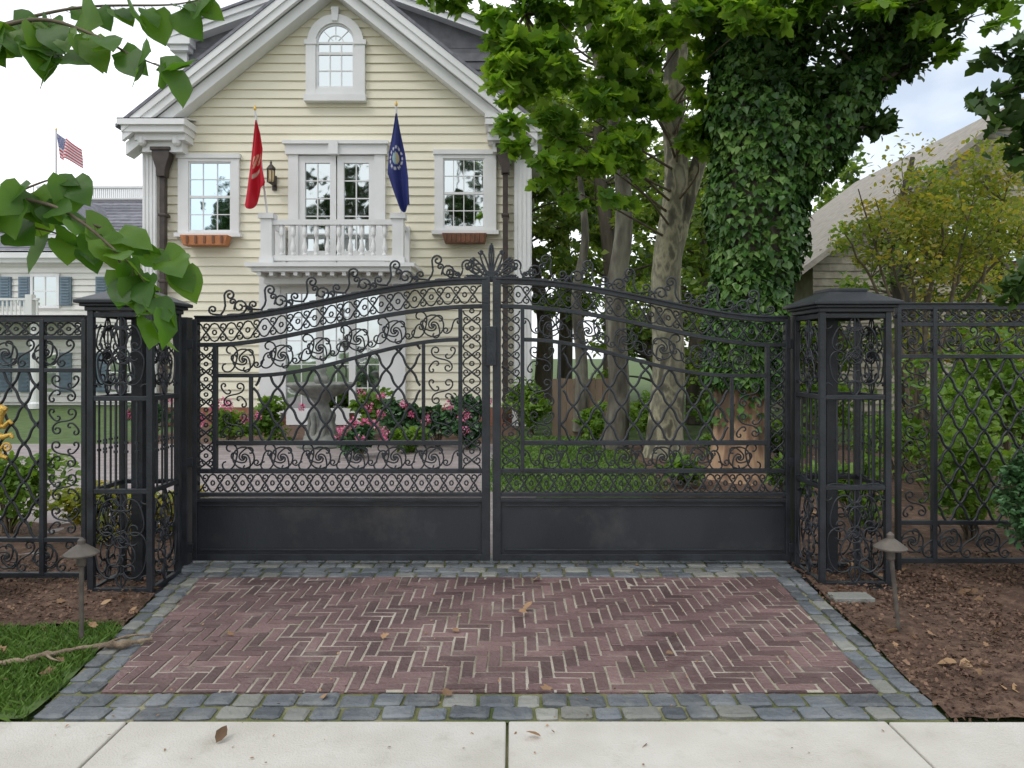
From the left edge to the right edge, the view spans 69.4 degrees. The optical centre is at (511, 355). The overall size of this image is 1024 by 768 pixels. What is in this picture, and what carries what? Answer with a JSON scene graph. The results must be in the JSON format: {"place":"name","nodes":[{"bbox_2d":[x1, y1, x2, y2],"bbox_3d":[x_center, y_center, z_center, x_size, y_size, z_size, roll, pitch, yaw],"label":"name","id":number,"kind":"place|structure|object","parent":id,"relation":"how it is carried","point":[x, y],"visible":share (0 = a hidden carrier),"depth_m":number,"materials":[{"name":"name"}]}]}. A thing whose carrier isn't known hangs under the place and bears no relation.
{"place":"outdoors","nodes":[
{"label":"outdoors","id":0,"kind":"place"},
{"bbox_2d":[0,618,123,721],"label":"lawn","id":1,"kind":"structure","parent":0,"point":[37,704],"depth_m":3.63,"materials":[{"name":"green plant"}]},
{"bbox_2d":[0,633,152,666],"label":"fallen stick","id":2,"kind":"object","parent":1,"relation":"on","point":[121,644],"visible":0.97,"depth_m":3.93,"materials":[{"name":"brown wood"}]},
{"bbox_2d":[62,537,99,643],"bbox_3d":[-2.370,1.300,4.070,0.180,0.600,0.180,0,0,0],"label":"path light","id":3,"kind":"object","parent":1,"relation":"on","point":[81,551],"visible":0.94,"depth_m":4.06,"materials":[{"name":"grey metal"}]},
{"bbox_2d":[0,0,224,351],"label":"linden tree","id":4,"kind":"object","parent":1,"relation":"on","point":[41,46],"visible":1,"depth_m":2.14,"materials":[{"name":"green plant"}]},
{"bbox_2d":[0,446,1023,694],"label":"fallen leaves","id":5,"kind":"object","parent":1,"relation":"on","point":[544,686],"visible":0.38,"depth_m":4.28,"materials":[{"name":"brown plant"}]},
{"bbox_2d":[0,444,513,554],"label":"driveway","id":6,"kind":"structure","parent":0,"point":[373,451],"depth_m":10.66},
{"bbox_2d":[286,364,355,449],"bbox_3d":[-3.350,0.870,13.000,1.200,1.460,1.200,0,0,0],"label":"stone fountain","id":7,"kind":"object","parent":6,"relation":"on","point":[314,389],"visible":0.73,"depth_m":12.79,"materials":[{"name":"grey stone"}]},
{"bbox_2d":[334,417,389,457],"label":"hydrangea bush","id":8,"kind":"object","parent":6,"relation":"on","point":[362,429],"visible":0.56,"depth_m":11.47,"materials":[{"name":"pink plant"}]},
{"bbox_2d":[364,392,433,445],"bbox_3d":[-2.018,1.119,13.090,0.935,0.999,1.107,0,0,-40],"label":"hydrangea bush","id":9,"kind":"object","parent":6,"relation":"on","point":[388,423],"visible":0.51,"depth_m":12.96,"materials":[{"name":"green plant"}]},
{"bbox_2d":[388,426,432,452],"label":"hydrangea bush","id":10,"kind":"object","parent":6,"relation":"on","point":[410,432],"visible":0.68,"depth_m":12.11,"materials":[{"name":"green plant"}]},
{"bbox_2d":[406,400,463,446],"bbox_3d":[-1.358,1.184,12.986,1.046,0.844,0.879,0,0,0],"label":"hydrangea bush","id":11,"kind":"object","parent":6,"relation":"on","point":[441,418],"visible":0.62,"depth_m":12.88,"materials":[{"name":"green plant"}]},
{"bbox_2d":[441,409,481,449],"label":"hydrangea bush","id":12,"kind":"object","parent":6,"relation":"on","point":[454,425],"visible":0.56,"depth_m":12.44,"materials":[{"name":"green plant"}]},
{"bbox_2d":[31,553,948,722],"bbox_3d":[-0.189,1.583,4.557,4.634,0.033,2.691,0,0,0],"label":"stone driveway border","id":13,"kind":"object","parent":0,"point":[91,708],"visible":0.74,"depth_m":3.41,"materials":[{"name":"grey stone"}]},
{"bbox_2d":[181,316,792,568],"bbox_3d":[-0.171,0.649,5.600,4.675,1.902,0.100,0,0,0],"label":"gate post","id":14,"kind":"object","parent":13,"relation":"on","point":[186,438],"visible":0.39,"depth_m":5.56,"materials":[{"name":"black metal"}]},
{"bbox_2d":[187,243,792,560],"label":"driveway gate","id":15,"kind":"structure","parent":14,"relation":"attached to","point":[530,525],"depth_m":5.59,"materials":[{"name":"black metal"}]},
{"bbox_2d":[101,577,877,693],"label":"brick driveway","id":16,"kind":"structure","parent":13,"relation":"on","point":[801,683],"depth_m":4.11,"materials":[{"name":"brick"}]},
{"bbox_2d":[51,563,883,764],"bbox_3d":[-0.051,1.571,4.175,3.691,0.027,2.846,0,0,0],"label":"leaf debris","id":17,"kind":"object","parent":16,"relation":"on","point":[444,665],"visible":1,"depth_m":3.69,"materials":[{"name":"brown plant"}]},
{"bbox_2d":[0,722,1023,767],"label":"sidewalk","id":18,"kind":"structure","parent":0,"point":[622,744],"depth_m":3.00,"materials":[{"name":"concrete"}]},
{"bbox_2d":[215,601,672,746],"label":"brown fallen leaves","id":19,"kind":"object","parent":18,"relation":"on","point":[221,734],"visible":0.98,"depth_m":3.05,"materials":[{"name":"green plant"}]},
{"bbox_2d":[0,359,1023,723],"bbox_3d":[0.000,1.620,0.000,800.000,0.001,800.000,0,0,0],"label":"ground","id":20,"kind":"structure","parent":0,"point":[24,425],"depth_m":16.50,"materials":[{"name":"green plant"}]},
{"bbox_2d":[0,186,141,408],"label":"white trim","id":21,"kind":"structure","parent":20,"relation":"on","point":[30,304],"depth_m":23.75,"materials":[{"name":"white wood"}]},
{"bbox_2d":[0,277,106,391],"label":"shutters","id":22,"kind":"object","parent":21,"relation":"on","point":[65,291],"visible":0.51,"depth_m":23.93,"materials":[{"name":"wood"}]},
{"bbox_2d":[0,263,130,401],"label":"clapboards","id":23,"kind":"object","parent":21,"relation":"attached to","point":[83,278],"depth_m":24.02,"materials":[{"name":"white wood"}]},
{"bbox_2d":[33,277,128,391],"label":"windows","id":24,"kind":"structure","parent":21,"relation":"attached to","point":[38,283],"depth_m":23.97,"materials":[{"name":"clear glass"}]},
{"bbox_2d":[3,264,141,404],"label":"walls","id":25,"kind":"structure","parent":20,"relation":"on","point":[52,403],"depth_m":24.05,"materials":[{"name":"white"}]},
{"bbox_2d":[55,128,82,173],"bbox_3d":[-15.645,-4.222,26.000,0.834,7.644,0.500,0,0,0],"label":"american flag","id":26,"kind":"object","parent":25,"relation":"on","point":[70,151],"visible":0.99,"depth_m":25.98,"materials":[{"name":"fabric"}]},
{"bbox_2d":[0,200,141,251],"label":"roof","id":27,"kind":"structure","parent":25,"relation":"on","point":[120,214],"depth_m":26.61,"materials":[{"name":"stone"}]},
{"bbox_2d":[77,203,107,218],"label":"dormer roof","id":28,"kind":"structure","parent":27,"relation":"on","point":[101,210],"depth_m":25.89,"materials":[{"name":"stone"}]},
{"bbox_2d":[0,521,173,625],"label":"mulch bed","id":29,"kind":"object","parent":20,"relation":"on","point":[59,547],"visible":0.3,"depth_m":4.95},
{"bbox_2d":[0,449,80,532],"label":"border shrub","id":30,"kind":"object","parent":29,"relation":"on","point":[11,481],"visible":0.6,"depth_m":6.56,"materials":[{"name":"green plant"}]},
{"bbox_2d":[0,315,86,580],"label":"iron fence","id":31,"kind":"object","parent":29,"relation":"on","point":[44,337],"visible":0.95,"depth_m":5.19,"materials":[{"name":"black metal"}]},
{"bbox_2d":[38,480,130,543],"bbox_3d":[-3.544,1.316,6.283,0.738,0.585,0.654,0,0,18],"label":"border shrub","id":32,"kind":"object","parent":29,"relation":"on","point":[66,498],"visible":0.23,"depth_m":6.16,"materials":[{"name":"green plant"}]},
{"bbox_2d":[87,311,180,600],"bbox_3d":[-2.612,0.645,5.140,0.495,1.950,0.500,0,0,0],"label":"frame","id":33,"kind":"object","parent":29,"relation":"on","point":[146,396],"visible":0.63,"depth_m":5.11,"materials":[{"name":"black metal"}]},
{"bbox_2d":[73,291,192,314],"bbox_3d":[-2.612,-0.388,5.140,0.555,0.175,0.560,0,0,0],"label":"cap","id":34,"kind":"object","parent":33,"relation":"on","point":[100,302],"visible":0.47,"depth_m":4.91,"materials":[{"name":"metal"}]},
{"bbox_2d":[94,317,176,587],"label":"scroll panels","id":35,"kind":"object","parent":33,"relation":"attached to","point":[164,354],"visible":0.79,"depth_m":5.01,"materials":[{"name":"black metal"}]},
{"bbox_2d":[97,398,173,488],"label":"bars","id":36,"kind":"object","parent":33,"relation":"attached to","point":[165,448],"visible":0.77,"depth_m":5.03,"materials":[{"name":"black metal"}]},
{"bbox_2d":[155,485,203,533],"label":"border shrub","id":37,"kind":"object","parent":29,"relation":"on","point":[158,510],"visible":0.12,"depth_m":6.41,"materials":[{"name":"green plant"}]},
{"bbox_2d":[129,425,516,443],"bbox_3d":[-3.550,1.583,15.200,7.300,0.045,3.600,0,0,0],"label":"mulch bed","id":38,"kind":"object","parent":20,"relation":"on","point":[300,435],"visible":0.09,"depth_m":14.73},
{"bbox_2d":[200,396,259,440],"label":"hydrangea bush","id":39,"kind":"object","parent":38,"relation":"on","point":[231,434],"visible":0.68,"depth_m":13.10,"materials":[{"name":"green plant"}]},
{"bbox_2d":[253,395,304,439],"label":"hydrangea bush","id":40,"kind":"object","parent":38,"relation":"on","point":[266,423],"visible":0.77,"depth_m":13.44,"materials":[{"name":"green plant"}]},
{"bbox_2d":[347,386,395,436],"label":"hydrangea bush","id":41,"kind":"object","parent":38,"relation":"on","point":[354,405],"visible":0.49,"depth_m":14.27,"materials":[{"name":"green plant"}]},
{"bbox_2d":[440,393,492,433],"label":"hydrangea bush","id":42,"kind":"object","parent":38,"relation":"on","point":[471,403],"visible":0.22,"depth_m":14.27,"materials":[{"name":"green plant"}]},
{"bbox_2d":[116,0,542,425],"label":"white trim","id":43,"kind":"structure","parent":20,"relation":"on","point":[160,119],"depth_m":16.82,"materials":[{"name":"white wood"}]},
{"bbox_2d":[180,235,231,246],"bbox_3d":[-6.938,-2.609,16.760,1.075,0.233,0.280,0,0,0],"label":"window box","id":44,"kind":"object","parent":43,"relation":"on","point":[216,243],"visible":0.98,"depth_m":16.62,"materials":[{"name":"wood"}]},
{"bbox_2d":[245,106,267,212],"bbox_3d":[-5.461,-4.182,15.815,0.459,2.311,0.371,0,0,0],"label":"red flag","id":45,"kind":"object","parent":43,"relation":"on","point":[256,181],"visible":1,"depth_m":15.73,"materials":[{"name":"fabric"}]},
{"bbox_2d":[150,143,511,421],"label":"downspouts","id":46,"kind":"object","parent":43,"relation":"attached to","point":[162,157],"visible":0.67,"depth_m":16.74,"materials":[{"name":"brown metal"}]},
{"bbox_2d":[279,225,387,254],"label":"balusters","id":47,"kind":"object","parent":43,"relation":"on","point":[327,235],"visible":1,"depth_m":15.98,"materials":[{"name":"white wood"}]},
{"bbox_2d":[189,23,483,424],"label":"window muntins","id":48,"kind":"object","parent":43,"relation":"attached to","point":[336,181],"depth_m":16.92,"materials":[{"name":"white wood"}]},
{"bbox_2d":[191,164,229,229],"bbox_3d":[-6.916,-3.642,16.955,0.976,1.607,0.001,0,0,0],"label":"curtained window glass","id":49,"kind":"object","parent":48,"relation":"attached to","point":[210,189],"visible":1,"depth_m":16.95,"materials":[{"name":"clear glass"}]},
{"bbox_2d":[168,0,513,406],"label":"clapboards","id":50,"kind":"object","parent":43,"relation":"attached to","point":[432,111],"visible":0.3,"depth_m":17.00,"materials":[{"name":"beige wood"}]},
{"bbox_2d":[266,161,276,190],"bbox_3d":[-5.451,-4.110,16.807,0.220,0.620,0.365,0,0,0],"label":"wall lantern","id":51,"kind":"object","parent":50,"relation":"attached to","point":[271,178],"depth_m":16.70,"materials":[{"name":"brown metal"}]},
{"bbox_2d":[287,26,482,407],"bbox_3d":[-2.898,-3.184,16.948,4.535,8.860,0.015,0,0,0],"label":"window glass","id":52,"kind":"object","parent":43,"relation":"in","point":[349,204],"visible":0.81,"depth_m":16.95,"materials":[{"name":"clear glass"}]},
{"bbox_2d":[387,101,409,212],"bbox_3d":[-2.398,-4.231,15.739,0.355,2.408,0.411,0,0,-39],"label":"navy flag","id":53,"kind":"object","parent":43,"relation":"on","point":[397,172],"visible":1,"depth_m":15.73,"materials":[{"name":"fabric"}]},
{"bbox_2d":[442,233,486,243],"bbox_3d":[-1.074,-2.662,16.758,1.003,0.218,0.285,0,0,0],"label":"slatted window box","id":54,"kind":"object","parent":43,"relation":"attached to","point":[464,238],"visible":1,"depth_m":16.64,"materials":[{"name":"brown wood"}]},
{"bbox_2d":[163,407,511,425],"bbox_3d":[-4.010,1.390,17.045,8.440,0.420,0.110,0,0,0],"label":"brick foundation","id":55,"kind":"object","parent":20,"relation":"on","point":[245,410],"visible":0.14,"depth_m":16.99,"materials":[{"name":"red brick"}]},
{"bbox_2d":[0,521,1023,722],"bbox_3d":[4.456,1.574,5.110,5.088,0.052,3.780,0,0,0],"label":"mulch bed","id":56,"kind":"object","parent":20,"relation":"on","point":[1003,597],"visible":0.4,"depth_m":4.39,"materials":[{"name":"brown wood"}]},
{"bbox_2d":[101,595,1017,691],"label":"fallen leaves","id":57,"kind":"object","parent":56,"relation":"on","point":[951,660],"visible":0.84,"depth_m":3.78,"materials":[{"name":"beige plant"}]},
{"bbox_2d":[790,312,897,593],"bbox_3d":[2.355,0.645,5.305,0.550,1.950,0.550,0,0,0],"label":"frame","id":58,"kind":"object","parent":56,"relation":"on","point":[826,395],"visible":0.74,"depth_m":5.23,"materials":[{"name":"black metal"}]},
{"bbox_2d":[797,312,884,580],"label":"scroll panels","id":59,"kind":"object","parent":58,"relation":"attached to","point":[872,354],"visible":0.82,"depth_m":5.17,"materials":[{"name":"black metal"}]},
{"bbox_2d":[800,397,881,484],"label":"bars","id":60,"kind":"object","parent":58,"relation":"attached to","point":[807,443],"visible":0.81,"depth_m":5.26,"materials":[{"name":"black metal"}]},
{"bbox_2d":[782,288,904,315],"bbox_3d":[2.355,-0.388,5.305,0.610,0.175,0.610,0,0,0],"label":"cap","id":61,"kind":"object","parent":58,"relation":"on","point":[854,300],"visible":0.95,"depth_m":5.05,"materials":[{"name":"metal"}]},
{"bbox_2d":[804,452,893,526],"bbox_3d":[3.186,1.241,6.907,0.545,0.732,0.819,0,0,-42],"label":"border shrub","id":62,"kind":"object","parent":56,"relation":"on","point":[843,499],"visible":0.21,"depth_m":6.79,"materials":[{"name":"green plant"}]},
{"bbox_2d":[827,592,874,602],"bbox_3d":[2.190,1.571,4.780,0.260,0.057,0.120,0,0,0],"label":"edging stone","id":63,"kind":"object","parent":56,"relation":"on","point":[858,597],"visible":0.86,"depth_m":4.75,"materials":[{"name":"grey stone"}]},
{"bbox_2d":[873,532,907,630],"bbox_3d":[2.150,1.301,4.200,0.180,0.601,0.180,0,0,0],"label":"path light","id":64,"kind":"object","parent":56,"relation":"on","point":[890,545],"visible":0.96,"depth_m":4.19,"materials":[{"name":"grey metal"}]},
{"bbox_2d":[893,303,1023,570],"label":"iron fence","id":65,"kind":"object","parent":56,"relation":"on","point":[934,324],"visible":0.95,"depth_m":5.41,"materials":[{"name":"black metal"}]},
{"bbox_2d":[916,413,1023,539],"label":"border shrub","id":66,"kind":"object","parent":56,"relation":"on","point":[971,503],"visible":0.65,"depth_m":6.14,"materials":[{"name":"green plant"}]},
{"bbox_2d":[963,27,1023,314],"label":"maple tree","id":67,"kind":"object","parent":56,"relation":"on","point":[983,105],"visible":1,"depth_m":3.89,"materials":[{"name":"green plant"}]},
{"bbox_2d":[991,409,1023,549],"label":"boxwood shrub","id":68,"kind":"object","parent":56,"relation":"on","point":[1012,472],"visible":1,"depth_m":4.86,"materials":[{"name":"green plant"}]},
{"bbox_2d":[501,376,546,429],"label":"green shrub","id":69,"kind":"object","parent":20,"relation":"on","point":[515,396],"visible":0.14,"depth_m":15.94,"materials":[{"name":"green plant"}]},
{"bbox_2d":[514,390,551,433],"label":"green shrub","id":70,"kind":"object","parent":20,"relation":"on","point":[539,408],"visible":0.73,"depth_m":15.10,"materials":[{"name":"green plant"}]},
{"bbox_2d":[525,91,598,409],"bbox_3d":[1.038,-3.192,21.805,3.518,9.606,2.850,0,0,0],"label":"background tree","id":71,"kind":"object","parent":20,"relation":"on","point":[551,235],"visible":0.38,"depth_m":21.78,"materials":[{"name":"green plant"}]},
{"bbox_2d":[552,378,607,436],"bbox_3d":[1.506,1.021,14.640,1.413,1.158,0.080,0,0,0],"label":"wooden fence","id":72,"kind":"object","parent":20,"relation":"on","point":[595,387],"visible":0.28,"depth_m":14.60,"materials":[{"name":"brown wood"}]},
{"bbox_2d":[490,435,671,491],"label":"grass","id":73,"kind":"structure","parent":20,"relation":"on","point":[534,452],"depth_m":10.65,"materials":[{"name":"green plant"}]},
{"bbox_2d":[572,399,607,439],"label":"green shrub","id":74,"kind":"object","parent":20,"relation":"on","point":[596,424],"visible":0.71,"depth_m":13.68,"materials":[{"name":"green plant"}]},
{"bbox_2d":[521,51,662,378],"bbox_3d":[1.925,-6.124,27.042,7.136,15.463,6.951,0,0,0],"label":"background tree","id":75,"kind":"object","parent":20,"relation":"on","point":[567,350],"visible":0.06,"depth_m":26.75,"materials":[{"name":"green plant"}]},
{"bbox_2d":[524,0,704,395],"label":"background tree","id":76,"kind":"object","parent":20,"relation":"on","point":[606,224],"visible":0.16,"depth_m":18.88,"materials":[{"name":"green plant"}]},
{"bbox_2d":[585,271,707,387],"bbox_3d":[3.160,-0.156,15.707,3.405,3.542,2.676,0,0,0],"label":"background tree","id":77,"kind":"object","parent":20,"relation":"on","point":[645,335],"visible":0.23,"depth_m":15.61,"materials":[{"name":"green plant"}]},
{"bbox_2d":[575,114,717,352],"bbox_3d":[5.307,-3.222,24.884,6.337,9.684,5.306,0,0,0],"label":"background tree","id":78,"kind":"object","parent":20,"relation":"on","point":[594,236],"visible":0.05,"depth_m":25.06,"materials":[{"name":"green plant"}]},
{"bbox_2d":[626,163,711,424],"bbox_3d":[4.385,-1.656,17.555,4.089,6.521,3.372,0,0,0],"label":"background tree","id":79,"kind":"object","parent":20,"relation":"on","point":[699,250],"visible":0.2,"depth_m":17.12,"materials":[{"name":"green plant"}]},
{"bbox_2d":[683,369,713,429],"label":"green shrub","id":80,"kind":"object","parent":20,"relation":"on","point":[694,411],"visible":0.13,"depth_m":14.61,"materials":[{"name":"green plant"}]},
{"bbox_2d":[612,444,1022,522],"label":"mulch bed","id":81,"kind":"object","parent":20,"relation":"on","point":[915,488],"visible":0.05,"depth_m":8.90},
{"bbox_2d":[628,401,684,448],"bbox_3d":[2.404,1.126,12.394,1.007,0.963,0.948,0,0,0],"label":"green shrub","id":82,"kind":"object","parent":81,"relation":"on","point":[641,424],"visible":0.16,"depth_m":12.19,"materials":[{"name":"green plant"}]},
{"bbox_2d":[653,451,704,486],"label":"green shrub","id":83,"kind":"object","parent":81,"relation":"on","point":[677,463],"visible":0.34,"depth_m":8.88,"materials":[{"name":"green plant"}]},
{"bbox_2d":[416,0,1023,458],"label":"sycamore tree","id":84,"kind":"object","parent":81,"relation":"on","point":[520,66],"visible":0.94,"depth_m":9.49,"materials":[{"name":"green plant"}]},
{"bbox_2d":[764,452,817,495],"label":"green shrub","id":85,"kind":"object","parent":81,"relation":"on","point":[771,478],"visible":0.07,"depth_m":8.40,"materials":[{"name":"green plant"}]},
{"bbox_2d":[770,418,817,458],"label":"green shrub","id":86,"kind":"object","parent":81,"relation":"on","point":[776,435],"visible":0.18,"depth_m":10.32,"materials":[{"name":"green plant"}]},
{"bbox_2d":[679,0,973,483],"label":"ivy covered tree","id":87,"kind":"object","parent":81,"relation":"on","point":[790,138],"visible":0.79,"depth_m":9.15,"materials":[{"name":"green plant"}]},
{"bbox_2d":[800,375,870,437],"bbox_3d":[5.629,0.907,12.997,1.230,1.400,1.427,0,0,0],"label":"green shrub","id":88,"kind":"object","parent":81,"relation":"on","point":[841,388],"visible":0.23,"depth_m":12.87,"materials":[{"name":"green plant"}]},
{"bbox_2d":[847,416,938,478],"bbox_3d":[4.834,1.183,9.373,1.079,0.846,0.802,0,0,0],"label":"green shrub","id":89,"kind":"object","parent":81,"relation":"on","point":[903,441],"visible":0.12,"depth_m":9.25,"materials":[{"name":"green plant"}]},
{"bbox_2d":[827,130,1023,468],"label":"crape myrtle tree","id":90,"kind":"object","parent":81,"relation":"on","point":[925,204],"visible":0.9,"depth_m":10.31,"materials":[{"name":"green plant"}]},
{"bbox_2d":[850,358,1005,505],"bbox_3d":[4.346,0.799,8.002,1.574,1.616,1.238,0,0,0],"label":"border shrub","id":91,"kind":"object","parent":81,"relation":"on","point":[915,455],"visible":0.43,"depth_m":7.82,"materials":[{"name":"green plant"}]},
{"bbox_2d":[903,234,1023,446],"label":"background tree","id":92,"kind":"object","parent":81,"relation":"on","point":[998,278],"visible":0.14,"depth_m":13.13,"materials":[{"name":"green plant"}]},
{"bbox_2d":[916,310,1023,492],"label":"tall green shrub","id":93,"kind":"object","parent":81,"relation":"on","point":[1007,375],"visible":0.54,"depth_m":8.48,"materials":[{"name":"green plant"}]},
{"bbox_2d":[811,143,873,212],"bbox_3d":[17.599,-4.898,37.580,7.960,13.025,5.863,0,0,0],"label":"background tree","id":94,"kind":"object","parent":20,"relation":"on","point":[827,194],"visible":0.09,"depth_m":36.80,"materials":[{"name":"green plant"}]},
{"bbox_2d":[772,269,916,436],"bbox_3d":[6.331,-0.036,15.038,3.912,3.331,2.738,0,0,0],"label":"background tree","id":95,"kind":"object","parent":20,"relation":"on","point":[843,284],"visible":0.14,"depth_m":14.61,"materials":[{"name":"green plant"}]},
{"bbox_2d":[826,157,989,419],"bbox_3d":[8.229,-1.285,15.464,2.964,5.774,2.754,0,0,39],"label":"background tree","id":96,"kind":"object","parent":20,"relation":"on","point":[894,290],"visible":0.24,"depth_m":15.37,"materials":[{"name":"green plant"}]},
{"bbox_2d":[916,172,1023,414],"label":"background tree","id":97,"kind":"object","parent":20,"relation":"on","point":[987,299],"visible":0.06,"depth_m":16.45,"materials":[{"name":"green plant"}]},
{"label":"walls","id":98,"kind":"object","parent":20,"relation":"on","visible":0},
{"bbox_2d":[115,0,528,129],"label":"roof","id":99,"kind":"structure","parent":98,"relation":"on","point":[238,27],"depth_m":16.38,"materials":[{"name":"wood"}]},
{"bbox_2d":[189,48,504,91],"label":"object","id":100,"kind":"structure","parent":98,"relation":"on","point":[473,58],"depth_m":18.98,"materials":[{"name":"grey"}]},
{"bbox_2d":[167,0,489,69],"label":"trim","id":101,"kind":"structure","parent":100,"relation":"attached to","point":[182,47],"depth_m":18.66,"materials":[{"name":"white wood"}]},
{"bbox_2d":[196,6,483,47],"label":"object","id":102,"kind":"structure","parent":100,"relation":"on","point":[448,36],"depth_m":18.99,"materials":[{"name":"grey"}]},
{"bbox_2d":[0,0,1023,358],"label":"sky","id":103,"kind":"structure","parent":0,"point":[83,103],"materials":[{"name":"white"}]},
{"bbox_2d":[772,130,1016,414],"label":"walls","id":104,"kind":"structure","parent":0,"point":[804,287],"depth_m":20.45,"materials":[{"name":"beige"}]},
{"bbox_2d":[793,97,1023,274],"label":"roof","id":105,"kind":"structure","parent":104,"relation":"on","point":[827,216],"depth_m":22.65,"materials":[{"name":"grey"}]},
{"bbox_2d":[813,123,1023,410],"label":"shingles","id":106,"kind":"object","parent":104,"relation":"attached to","point":[826,269],"visible":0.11,"depth_m":20.01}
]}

